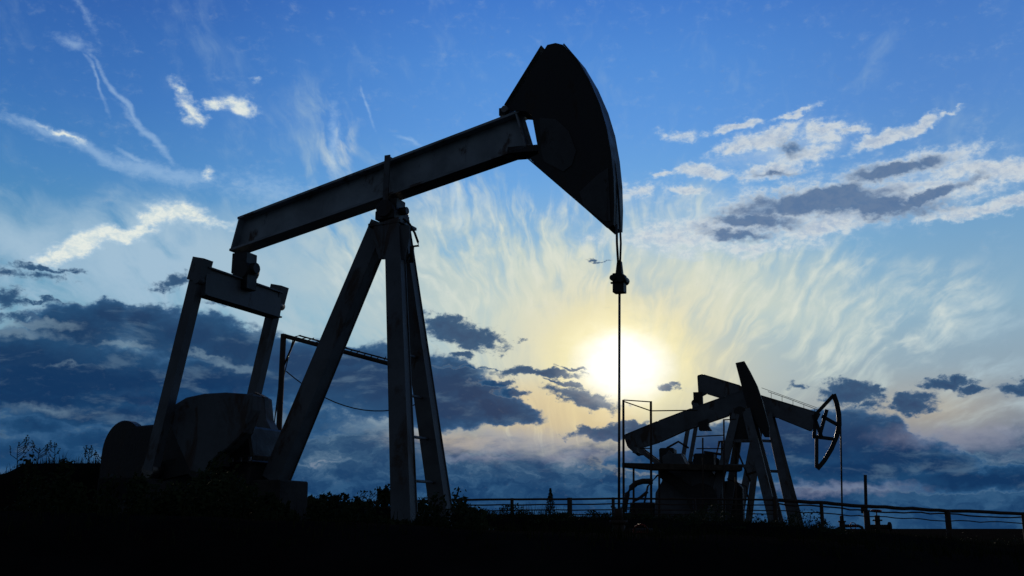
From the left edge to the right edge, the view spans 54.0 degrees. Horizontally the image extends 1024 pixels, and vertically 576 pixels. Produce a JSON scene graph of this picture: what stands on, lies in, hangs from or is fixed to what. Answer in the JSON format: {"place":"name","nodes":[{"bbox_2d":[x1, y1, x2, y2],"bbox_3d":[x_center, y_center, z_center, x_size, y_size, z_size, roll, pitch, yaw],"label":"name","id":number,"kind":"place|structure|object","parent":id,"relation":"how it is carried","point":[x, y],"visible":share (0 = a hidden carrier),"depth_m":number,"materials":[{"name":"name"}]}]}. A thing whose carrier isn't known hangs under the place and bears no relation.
{"place":"outdoors","nodes":[
{"label":"outdoors","id":0,"kind":"place"},
{"bbox_2d":[0,452,1023,575],"bbox_3d":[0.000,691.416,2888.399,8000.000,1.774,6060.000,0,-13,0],"label":"ground","id":1,"kind":"structure","parent":0,"point":[33,547],"depth_m":7.96,"materials":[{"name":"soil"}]},
{"bbox_2d":[10,435,31,469],"bbox_3d":[-9.040,3.016,18.422,0.436,0.647,0.159,-2,-14,9],"label":"weed","id":2,"kind":"object","parent":1,"relation":"on","point":[25,447],"visible":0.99,"depth_m":18.40,"materials":[{"name":"black plant"}]},
{"bbox_2d":[31,440,49,463],"bbox_3d":[-8.792,3.061,18.706,0.378,0.453,0.160,2,-14,-8],"label":"weed","id":3,"kind":"object","parent":1,"relation":"on","point":[46,448],"visible":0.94,"depth_m":18.71,"materials":[{"name":"black plant"}]},
{"bbox_2d":[47,440,60,464],"bbox_3d":[-8.431,3.031,18.482,0.223,0.455,0.163,-4,-14,17],"label":"weed","id":4,"kind":"object","parent":1,"relation":"on","point":[54,446],"visible":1,"depth_m":18.50,"materials":[{"name":"black plant"}]},
{"bbox_2d":[84,445,93,462],"bbox_3d":[-7.962,3.143,18.868,0.232,0.398,0.199,0,-13,0],"label":"weed","id":5,"kind":"object","parent":1,"relation":"on","point":[87,452],"visible":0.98,"depth_m":18.88,"materials":[{"name":"black plant"}]},
{"bbox_2d":[251,480,307,519],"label":"concrete plinth","id":6,"kind":"structure","parent":1,"relation":"on","point":[295,493],"depth_m":14.24,"materials":[{"name":"grey concrete"}]},
{"bbox_2d":[274,333,414,429],"bbox_3d":[-3.119,2.775,18.995,2.820,3.852,0.171,1,-13,-4],"label":"cable gantry","id":7,"kind":"object","parent":1,"relation":"on","point":[280,392],"visible":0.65,"depth_m":19.21,"materials":[{"name":"metal"}]},
{"bbox_2d":[352,496,372,506],"bbox_3d":[-2.960,4.325,19.806,0.453,0.468,0.533,4,-14,-16],"label":"bush","id":8,"kind":"object","parent":1,"relation":"on","point":[360,501],"visible":0.17,"depth_m":19.68,"materials":[{"name":"black plant"}]},
{"bbox_2d":[374,483,389,505],"bbox_3d":[-2.480,4.058,19.392,0.421,0.573,0.342,-11,-18,40],"label":"bush","id":9,"kind":"object","parent":1,"relation":"on","point":[386,492],"visible":0.72,"depth_m":19.34,"materials":[{"name":"black plant"}]},
{"bbox_2d":[4,451,1023,545],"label":"scrub","id":10,"kind":"object","parent":1,"relation":"on","point":[140,490],"visible":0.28,"depth_m":9.66,"materials":[{"name":"black plant"}]},
{"bbox_2d":[546,488,557,513],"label":"conifer tree","id":11,"kind":"object","parent":1,"relation":"on","point":[550,495],"visible":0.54,"depth_m":156.46,"materials":[{"name":"black plant"}]},
{"bbox_2d":[351,497,778,522],"bbox_3d":[0.892,5.693,23.941,12.515,1.527,0.384,4,-14,-16],"label":"pipe fence","id":12,"kind":"object","parent":1,"relation":"on","point":[774,505],"visible":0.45,"depth_m":24.54,"materials":[{"name":"black metal"}]},
{"bbox_2d":[609,508,664,533],"bbox_3d":[1.453,3.119,12.249,0.938,0.840,0.420,0,-13,0],"label":"wellhead","id":13,"kind":"object","parent":1,"relation":"on","point":[618,515],"visible":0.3,"depth_m":12.25,"materials":[{"name":"red paint"}]},
{"bbox_2d":[622,399,741,520],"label":"service platform","id":14,"kind":"structure","parent":1,"relation":"on","point":[658,467],"depth_m":32.64,"materials":[{"name":"black metal"}]},
{"bbox_2d":[622,478,652,511],"bbox_3d":[4.001,6.639,32.162,1.031,1.064,0.240,-1,-14,6],"label":"bent pipe","id":15,"kind":"object","parent":14,"relation":"attached to","point":[634,484],"visible":0.81,"depth_m":32.14,"materials":[{"name":"black metal"}]},
{"bbox_2d":[625,361,783,523],"bbox_3d":[6.489,5.611,34.227,5.399,6.048,2.444,-4,-14,17],"label":"pumpjack","id":16,"kind":"object","parent":1,"relation":"on","point":[744,407],"visible":0.8,"depth_m":33.70,"materials":[{"name":"grey paint"}]},
{"bbox_2d":[682,374,842,525],"bbox_3d":[8.762,6.326,37.757,7.103,6.291,2.194,-3,-14,14],"label":"pumpjack","id":17,"kind":"object","parent":1,"relation":"on","point":[804,418],"visible":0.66,"depth_m":37.45,"materials":[{"name":"grey paint"}]},
{"bbox_2d":[804,517,829,528],"bbox_3d":[8.139,6.502,26.733,0.561,0.922,1.089,2,-14,-8],"label":"bush","id":18,"kind":"object","parent":1,"relation":"on","point":[817,523],"visible":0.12,"depth_m":26.71,"materials":[{"name":"black plant"}]},
{"bbox_2d":[838,516,862,530],"bbox_3d":[12.350,8.918,36.939,1.220,1.062,0.546,0,-13,0],"label":"wellhead","id":19,"kind":"object","parent":1,"relation":"on","point":[843,524],"visible":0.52,"depth_m":36.92,"materials":[{"name":"red paint"}]},
{"bbox_2d":[861,475,867,512],"bbox_3d":[10.641,6.737,30.250,0.258,2.194,0.172,-4,-14,17],"label":"pole","id":20,"kind":"object","parent":1,"relation":"on","point":[865,491],"visible":0.48,"depth_m":30.35,"materials":[{"name":"black metal"}]},
{"bbox_2d":[863,509,891,532],"bbox_3d":[9.913,6.567,27.238,0.696,1.114,0.296,0,-13,0],"label":"valve assembly","id":21,"kind":"object","parent":1,"relation":"on","point":[876,526],"visible":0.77,"depth_m":27.20,"materials":[{"name":"red paint"}]},
{"bbox_2d":[778,498,1023,538],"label":"pipe fence","id":22,"kind":"object","parent":1,"relation":"on","point":[947,513],"visible":0.99,"depth_m":27.36,"materials":[{"name":"black metal"}]},
{"bbox_2d":[0,0,1023,528],"label":"sky","id":23,"kind":"structure","parent":0,"point":[825,198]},
{"bbox_3d":[-4.671,3.996,14.786,3.903,0.315,1.617,-6,-15,23],"label":"concrete plinth","id":24,"kind":"object","parent":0,"visible":0},
{"bbox_2d":[96,43,629,529],"bbox_3d":[-2.442,0.271,14.646,8.597,6.856,2.050,-6,-15,23],"label":"pumpjack","id":25,"kind":"object","parent":24,"relation":"on","point":[558,101],"visible":0.81,"depth_m":14.32,"materials":[{"name":"paint"}]}
]}

